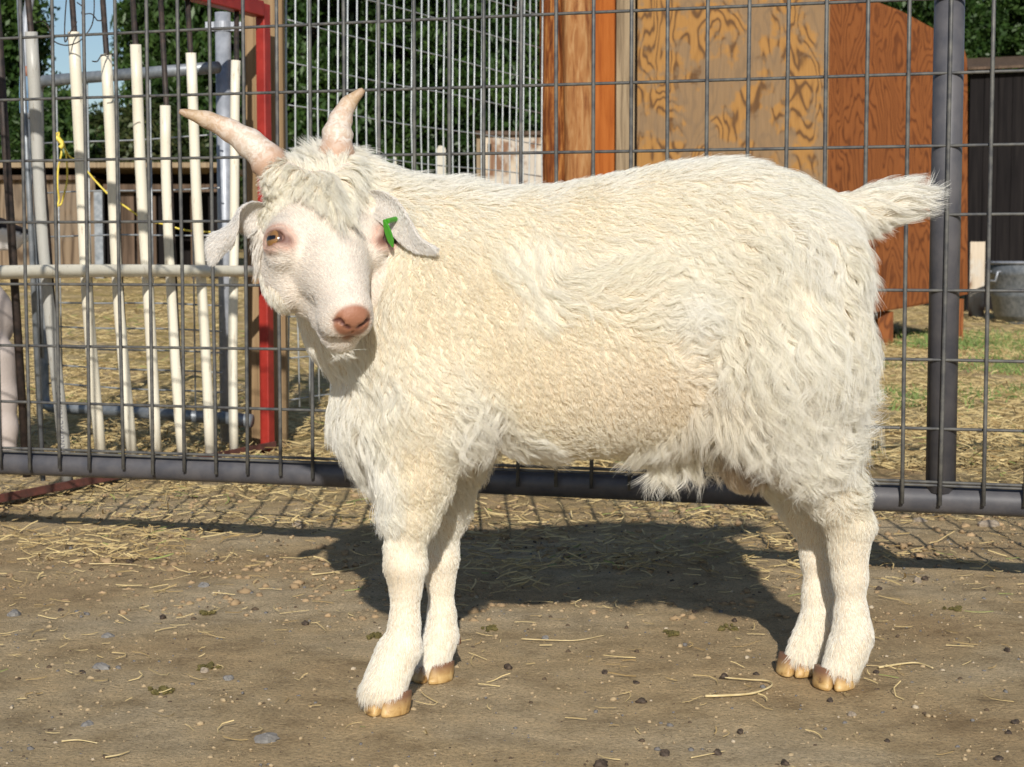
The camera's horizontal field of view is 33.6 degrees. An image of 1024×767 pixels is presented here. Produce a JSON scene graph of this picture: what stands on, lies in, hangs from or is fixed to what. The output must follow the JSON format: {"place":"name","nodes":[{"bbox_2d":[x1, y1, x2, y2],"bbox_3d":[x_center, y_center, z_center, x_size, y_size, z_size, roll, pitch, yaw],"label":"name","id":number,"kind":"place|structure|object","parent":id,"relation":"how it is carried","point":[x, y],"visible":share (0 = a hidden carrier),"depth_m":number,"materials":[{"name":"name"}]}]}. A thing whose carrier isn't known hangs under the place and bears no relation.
{"place":"outdoors","nodes":[
{"label":"outdoors","id":0,"kind":"place"},
{"bbox_2d":[39,0,125,113],"label":"sky","id":1,"kind":"structure","parent":0,"point":[94,44],"materials":[{"name":"blue"}]},
{"bbox_2d":[0,249,1023,766],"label":"ground","id":2,"kind":"structure","parent":0,"point":[324,663],"depth_m":2.16,"materials":[{"name":"brown soil"}]},
{"bbox_2d":[7,609,20,616],"bbox_3d":[-0.679,0.316,2.318,0.020,0.014,0.021,4,6,42],"label":"pebble","id":3,"kind":"object","parent":2,"relation":"on","point":[14,613],"visible":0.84,"depth_m":2.31,"materials":[{"name":"grey stone"}]},
{"bbox_2d":[0,218,27,449],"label":"goat","id":4,"kind":"object","parent":2,"relation":"on","point":[10,427],"visible":0.73,"depth_m":3.87},
{"bbox_2d":[19,0,43,418],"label":"taped pole","id":5,"kind":"object","parent":2,"relation":"on","point":[40,304],"visible":0.2,"depth_m":4.00,"materials":[{"name":"metal"}]},
{"bbox_2d":[0,0,68,159],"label":"broadleaf tree","id":6,"kind":"object","parent":2,"relation":"on","point":[10,29],"visible":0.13,"depth_m":12.51,"materials":[{"name":"green plant"}]},
{"bbox_2d":[0,73,104,161],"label":"leafy shrub","id":7,"kind":"object","parent":2,"relation":"on","point":[65,125],"visible":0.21,"depth_m":12.15,"materials":[{"name":"green plant"}]},
{"bbox_2d":[61,739,96,742],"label":"straw stalk","id":8,"kind":"object","parent":2,"relation":"on","point":[77,740],"visible":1,"depth_m":1.71,"materials":[{"name":"beige plant"}]},
{"bbox_2d":[80,720,93,726],"bbox_3d":[-0.443,0.357,1.769,0.013,0.011,0.013,0,4,0],"label":"pebble","id":9,"kind":"object","parent":2,"relation":"on","point":[87,723],"visible":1,"depth_m":1.77,"materials":[{"name":"grey stone"}]},
{"bbox_2d":[92,662,109,669],"bbox_3d":[-0.488,0.338,2.017,0.026,0.014,0.012,2,5,26],"label":"pebble","id":10,"kind":"object","parent":2,"relation":"on","point":[102,666],"visible":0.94,"depth_m":2.01,"materials":[{"name":"grey stone"}]},
{"bbox_2d":[101,632,114,637],"bbox_3d":[-0.519,0.326,2.180,0.018,0.013,0.016,0,4,0],"label":"pebble","id":11,"kind":"object","parent":2,"relation":"on","point":[107,635],"visible":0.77,"depth_m":2.18,"materials":[{"name":"grey stone"}]},
{"bbox_2d":[89,563,135,564],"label":"straw stalk","id":12,"kind":"object","parent":2,"relation":"on","point":[112,563],"visible":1,"depth_m":2.69,"materials":[{"name":"beige plant"}]},
{"bbox_2d":[105,750,129,757],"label":"straw stalk","id":13,"kind":"object","parent":2,"relation":"on","point":[116,754],"visible":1,"depth_m":1.66,"materials":[{"name":"beige plant"}]},
{"bbox_2d":[0,162,242,279],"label":"board shed","id":14,"kind":"structure","parent":2,"relation":"on","point":[100,249],"depth_m":10.39,"materials":[{"name":"brown wood"}]},
{"bbox_2d":[0,0,275,502],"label":"bar gate","id":15,"kind":"structure","parent":2,"relation":"on","point":[169,270],"depth_m":3.69,"materials":[{"name":"white paint"}]},
{"bbox_2d":[0,0,1023,516],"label":"gate","id":16,"kind":"structure","parent":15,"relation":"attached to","point":[938,490],"depth_m":2.56,"materials":[{"name":"metal"}]},
{"bbox_2d":[147,685,174,694],"bbox_3d":[-0.394,0.345,1.909,0.030,0.008,0.027,-1,4,-17],"label":"dry leaf","id":17,"kind":"object","parent":2,"relation":"on","point":[156,691],"visible":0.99,"depth_m":1.90,"materials":[{"name":"plant"}]},
{"bbox_2d":[159,614,165,619],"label":"dropping","id":18,"kind":"object","parent":2,"relation":"on","point":[162,616],"visible":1,"depth_m":2.30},
{"bbox_2d":[88,97,243,248],"bbox_3d":[-3.210,-1.430,13.548,2.409,1.702,1.559,0,4,0],"label":"hedge shrub","id":19,"kind":"object","parent":2,"relation":"on","point":[126,149],"visible":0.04,"depth_m":13.27,"materials":[{"name":"green plant"}]},
{"bbox_2d":[109,0,243,249],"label":"willow tree","id":20,"kind":"object","parent":2,"relation":"on","point":[199,19],"visible":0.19,"depth_m":13.66,"materials":[{"name":"green plant"}]},
{"bbox_2d":[198,582,209,586],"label":"pebble","id":21,"kind":"object","parent":2,"relation":"on","point":[203,584],"visible":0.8,"depth_m":2.51,"materials":[{"name":"grey stone"}]},
{"bbox_2d":[200,667,208,672],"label":"pebble","id":22,"kind":"object","parent":2,"relation":"on","point":[204,670],"visible":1,"depth_m":2.00,"materials":[{"name":"beige stone"}]},
{"bbox_2d":[199,609,215,615],"bbox_3d":[-0.419,0.314,2.328,0.025,0.008,0.024,0,4,0],"label":"dung crumb","id":23,"kind":"object","parent":2,"relation":"on","point":[205,612],"visible":1,"depth_m":2.32,"materials":[{"name":"brown"}]},
{"bbox_2d":[196,661,220,670],"bbox_3d":[-0.365,0.337,2.019,0.030,0.008,0.028,-3,5,-31],"label":"dung crumb","id":24,"kind":"object","parent":2,"relation":"on","point":[209,665],"visible":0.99,"depth_m":2.02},
{"bbox_2d":[205,11,240,447],"bbox_3d":[-0.725,-0.373,4.304,0.091,1.122,0.045,0,4,0],"label":"gate post","id":25,"kind":"object","parent":2,"relation":"on","point":[223,51],"visible":0.59,"depth_m":4.28,"materials":[{"name":"metal"}]},
{"bbox_2d":[34,61,254,427],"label":"swing gate","id":26,"kind":"structure","parent":25,"relation":"attached to","point":[143,412],"depth_m":4.37,"materials":[{"name":"metal"}]},
{"bbox_2d":[56,132,209,232],"bbox_3d":[-0.982,-0.521,4.392,0.405,0.262,0.029,0,4,0],"label":"yellow twine","id":27,"kind":"object","parent":26,"relation":"attached to","point":[60,141],"visible":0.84,"depth_m":4.40,"materials":[{"name":"yellow fabric"}]},
{"bbox_2d":[223,675,233,680],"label":"pebble","id":28,"kind":"object","parent":2,"relation":"on","point":[228,677],"visible":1,"depth_m":1.96,"materials":[{"name":"grey stone"}]},
{"bbox_2d":[211,509,267,528],"bbox_3d":[-0.503,0.252,3.160,0.016,0.004,0.272,-3,5,-32],"label":"straw stalk","id":29,"kind":"object","parent":2,"relation":"on","point":[235,514],"visible":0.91,"depth_m":3.22,"materials":[{"name":"beige plant"}]},
{"bbox_2d":[254,732,279,743],"bbox_3d":[-0.248,0.360,1.715,0.027,0.015,0.019,-2,5,-22],"label":"pebble","id":30,"kind":"object","parent":2,"relation":"on","point":[266,737],"visible":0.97,"depth_m":1.71,"materials":[{"name":"grey stone"}]},
{"bbox_2d":[245,0,288,446],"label":"timber post","id":31,"kind":"object","parent":2,"relation":"on","point":[252,194],"visible":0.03,"depth_m":4.34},
{"bbox_2d":[292,520,304,527],"bbox_3d":[-0.389,0.258,3.092,0.024,0.020,0.024,0,4,0],"label":"pebble","id":32,"kind":"object","parent":2,"relation":"on","point":[301,525],"visible":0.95,"depth_m":3.08,"materials":[{"name":"beige stone"}]},
{"bbox_2d":[301,620,308,625],"bbox_3d":[-0.276,0.320,2.260,0.011,0.010,0.012,0,4,0],"label":"dropping","id":33,"kind":"object","parent":2,"relation":"on","point":[304,622],"visible":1,"depth_m":2.26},
{"bbox_2d":[204,0,410,242],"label":"evergreen tree","id":34,"kind":"object","parent":2,"relation":"on","point":[301,71],"visible":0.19,"depth_m":14.39,"materials":[{"name":"green plant"}]},
{"bbox_2d":[312,559,382,574],"bbox_3d":[-0.251,0.288,2.662,0.019,0.003,0.166,3,5,37],"label":"straw stalk","id":35,"kind":"object","parent":2,"relation":"on","point":[343,570],"visible":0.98,"depth_m":2.63,"materials":[{"name":"beige plant"}]},
{"bbox_2d":[366,632,382,639],"bbox_3d":[-0.177,0.325,2.185,0.021,0.009,0.031,0,4,0],"label":"dung crumb","id":36,"kind":"object","parent":2,"relation":"on","point":[377,635],"visible":0.99,"depth_m":2.18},
{"bbox_2d":[287,0,505,177],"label":"evergreen tree","id":37,"kind":"object","parent":2,"relation":"on","point":[407,108],"visible":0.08,"depth_m":15.04,"materials":[{"name":"green plant"}]},
{"bbox_2d":[437,146,445,174],"bbox_3d":[-0.399,-0.780,9.584,0.052,1.116,0.030,0,4,0],"label":"wooden stake","id":38,"kind":"object","parent":2,"relation":"on","point":[440,161],"visible":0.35,"depth_m":9.53,"materials":[{"name":"white wood"}]},
{"bbox_2d":[393,0,540,178],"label":"evergreen tree","id":39,"kind":"object","parent":2,"relation":"on","point":[463,70],"visible":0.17,"depth_m":14.35,"materials":[{"name":"green plant"}]},
{"bbox_2d":[481,624,497,631],"bbox_3d":[-0.027,0.322,2.229,0.024,0.007,0.030,4,6,43],"label":"dung crumb","id":40,"kind":"object","parent":2,"relation":"on","point":[493,627],"visible":1,"depth_m":2.22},
{"bbox_2d":[475,131,540,184],"bbox_3d":[0.018,-1.188,10.711,0.486,0.762,0.600,0,4,0],"label":"wooden crate","id":41,"kind":"object","parent":2,"relation":"on","point":[512,158],"visible":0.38,"depth_m":10.43,"materials":[{"name":"white wood"}]},
{"bbox_2d":[504,663,512,669],"bbox_3d":[-0.004,0.338,2.017,0.011,0.011,0.017,0,4,0],"label":"dropping","id":42,"kind":"object","parent":2,"relation":"on","point":[507,666],"visible":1,"depth_m":2.01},
{"bbox_2d":[0,258,1023,469],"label":"hay bedding","id":43,"kind":"object","parent":2,"relation":"on","point":[970,458],"visible":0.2,"depth_m":5.32,"materials":[{"name":"plant"}]},
{"bbox_2d":[0,438,1023,591],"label":"straw litter","id":44,"kind":"object","parent":2,"relation":"on","point":[154,534],"visible":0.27,"depth_m":3.02,"materials":[{"name":"beige plant"}]},
{"bbox_2d":[0,487,1023,766],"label":"dirt crumbs","id":45,"kind":"object","parent":2,"relation":"on","point":[346,553],"visible":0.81,"depth_m":2.54,"materials":[{"name":"brown soil"}]},
{"bbox_2d":[0,547,1023,766],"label":"straw wisps","id":46,"kind":"object","parent":2,"relation":"on","point":[477,632],"visible":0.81,"depth_m":2.30,"materials":[{"name":"beige plant"}]},
{"bbox_2d":[540,0,564,183],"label":"log post","id":47,"kind":"object","parent":2,"relation":"on","point":[548,102],"visible":0.34,"depth_m":6.00,"materials":[{"name":"brown wood"}]},
{"bbox_2d":[284,0,542,407],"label":"wire panel","id":48,"kind":"object","parent":47,"relation":"attached to","point":[435,91],"visible":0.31,"depth_m":5.20,"materials":[{"name":"grey metal"}]},
{"bbox_2d":[521,635,604,640],"bbox_3d":[0.068,0.325,2.162,0.111,0.002,0.023,-1,4,-11],"label":"straw stalk","id":49,"kind":"object","parent":2,"relation":"on","point":[558,640],"visible":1,"depth_m":2.16,"materials":[{"name":"beige plant"}]},
{"bbox_2d":[179,88,951,717],"bbox_3d":[0.058,0.015,1.871,0.827,0.674,0.302,-1,4,-15],"label":"goat","id":50,"kind":"object","parent":2,"relation":"on","point":[665,322],"visible":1,"depth_m":1.79},
{"bbox_2d":[562,0,591,180],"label":"log post","id":51,"kind":"object","parent":2,"relation":"on","point":[577,47],"visible":0.37,"depth_m":5.97,"materials":[{"name":"brown wood"}]},
{"bbox_2d":[593,759,607,766],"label":"dropping","id":52,"kind":"object","parent":2,"relation":"on","point":[600,763],"visible":1,"depth_m":1.63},
{"bbox_2d":[591,0,615,175],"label":"upright plank","id":53,"kind":"object","parent":2,"relation":"on","point":[605,53],"visible":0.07,"depth_m":6.12,"materials":[{"name":"orange wood"}]},
{"bbox_2d":[615,0,634,171],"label":"timber post","id":54,"kind":"object","parent":2,"relation":"on","point":[622,91],"visible":0.2,"depth_m":6.06,"materials":[{"name":"beige wood"}]},
{"bbox_2d":[635,697,646,703],"bbox_3d":[0.142,0.349,1.863,0.015,0.009,0.010,0,4,0],"label":"dropping","id":55,"kind":"object","parent":2,"relation":"on","point":[641,700],"visible":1,"depth_m":1.86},
{"bbox_2d":[660,749,669,756],"bbox_3d":[0.150,0.364,1.667,0.010,0.010,0.014,0,4,0],"label":"dropping","id":56,"kind":"object","parent":2,"relation":"on","point":[664,752],"visible":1,"depth_m":1.66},
{"bbox_2d":[662,629,679,636],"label":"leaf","id":57,"kind":"object","parent":2,"relation":"on","point":[669,633],"visible":1,"depth_m":2.19,"materials":[{"name":"green plant"}]},
{"bbox_2d":[690,750,725,757],"bbox_3d":[0.192,0.363,1.659,0.043,0.002,0.001,-3,5,-33],"label":"straw stalk","id":58,"kind":"object","parent":2,"relation":"on","point":[704,755],"visible":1,"depth_m":1.66,"materials":[{"name":"beige plant"}]},
{"bbox_2d":[712,749,721,755],"bbox_3d":[0.202,0.364,1.667,0.010,0.010,0.012,0,4,0],"label":"dropping","id":59,"kind":"object","parent":2,"relation":"on","point":[717,752],"visible":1,"depth_m":1.66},
{"bbox_2d":[719,673,727,679],"bbox_3d":[0.246,0.341,1.971,0.012,0.010,0.013,0,4,0],"label":"dropping","id":60,"kind":"object","parent":2,"relation":"on","point":[723,675],"visible":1,"depth_m":1.97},
{"bbox_2d":[718,623,738,630],"bbox_3d":[0.283,0.321,2.235,0.029,0.008,0.033,0,4,0],"label":"dung crumb","id":61,"kind":"object","parent":2,"relation":"on","point":[726,625],"visible":1,"depth_m":2.22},
{"bbox_2d":[705,677,772,696],"bbox_3d":[0.258,0.344,1.911,0.059,0.003,0.095,2,5,22],"label":"bent stalk","id":62,"kind":"object","parent":2,"relation":"on","point":[738,694],"visible":1,"depth_m":1.89,"materials":[{"name":"beige plant"}]},
{"bbox_2d":[737,728,742,734],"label":"dropping","id":63,"kind":"object","parent":2,"relation":"on","point":[740,731],"visible":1,"depth_m":1.74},
{"bbox_2d":[781,759,789,765],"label":"dropping","id":64,"kind":"object","parent":2,"relation":"on","point":[784,762],"visible":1,"depth_m":1.63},
{"bbox_2d":[634,0,967,345],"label":"plywood shelter","id":65,"kind":"object","parent":2,"relation":"on","point":[846,56],"visible":0.39,"depth_m":7.94,"materials":[{"name":"brown wood"}]},
{"bbox_2d":[847,711,855,716],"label":"pebble","id":66,"kind":"object","parent":2,"relation":"on","point":[850,713],"visible":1,"depth_m":1.81,"materials":[{"name":"beige stone"}]},
{"bbox_2d":[878,662,932,668],"bbox_3d":[0.467,0.336,2.021,0.065,0.003,0.028,0,4,0],"label":"straw stalk","id":67,"kind":"object","parent":2,"relation":"on","point":[884,666],"visible":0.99,"depth_m":2.02,"materials":[{"name":"beige plant"}]},
{"bbox_2d":[914,577,921,583],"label":"pebble","id":68,"kind":"object","parent":2,"relation":"on","point":[918,580],"visible":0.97,"depth_m":2.55,"materials":[{"name":"beige stone"}]},
{"bbox_2d":[912,517,927,521],"bbox_3d":[0.750,0.256,3.123,0.029,0.022,0.026,0,4,0],"label":"pebble","id":69,"kind":"object","parent":2,"relation":"on","point":[919,519],"visible":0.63,"depth_m":3.12,"materials":[{"name":"beige stone"}]},
{"bbox_2d":[921,575,928,580],"bbox_3d":[0.626,0.297,2.575,0.012,0.010,0.014,0,4,0],"label":"dropping","id":70,"kind":"object","parent":2,"relation":"on","point":[925,577],"visible":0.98,"depth_m":2.57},
{"bbox_2d":[879,0,1017,141],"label":"broadleaf tree","id":71,"kind":"object","parent":2,"relation":"on","point":[922,12],"visible":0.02,"depth_m":13.28,"materials":[{"name":"green plant"}]},
{"bbox_2d":[943,605,961,611],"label":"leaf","id":72,"kind":"object","parent":2,"relation":"on","point":[956,608],"visible":1,"depth_m":2.35,"materials":[{"name":"green plant"}]},
{"bbox_2d":[916,0,1023,133],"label":"broadleaf tree","id":73,"kind":"object","parent":2,"relation":"on","point":[1015,43],"visible":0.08,"depth_m":13.88,"materials":[{"name":"green plant"}]},
{"bbox_2d":[968,242,984,316],"bbox_3d":[2.984,-0.664,10.891,0.095,0.491,0.020,0,4,0],"label":"leaning board","id":74,"kind":"object","parent":2,"relation":"on","point":[976,273],"visible":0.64,"depth_m":10.88,"materials":[{"name":"beige wood"}]},
{"bbox_2d":[977,520,999,526],"bbox_3d":[0.864,0.259,3.076,0.041,0.024,0.037,0,4,0],"label":"pebble","id":75,"kind":"object","parent":2,"relation":"on","point":[989,523],"visible":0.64,"depth_m":3.07,"materials":[{"name":"beige stone"}]},
{"bbox_2d":[965,56,1023,310],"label":"dark shed","id":76,"kind":"structure","parent":2,"relation":"on","point":[1007,238],"depth_m":11.53,"materials":[{"name":"black wood"}]},
{"bbox_2d":[994,755,1003,760],"bbox_3d":[0.473,0.365,1.652,0.010,0.007,0.009,0,4,0],"label":"dropping","id":77,"kind":"object","parent":2,"relation":"on","point":[998,757],"visible":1,"depth_m":1.65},
{"bbox_2d":[985,261,1023,324],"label":"galvanised tub","id":78,"kind":"object","parent":2,"relation":"on","point":[1008,307],"visible":0.81,"depth_m":10.12,"materials":[{"name":"metal"}]},
{"bbox_2d":[1011,719,1019,723],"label":"dropping","id":79,"kind":"object","parent":2,"relation":"on","point":[1015,721],"visible":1,"depth_m":1.78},
{"bbox_2d":[875,326,1023,411],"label":"grass","id":80,"kind":"structure","parent":0,"point":[975,341],"depth_m":7.30,"materials":[{"name":"green plant"}]}
]}

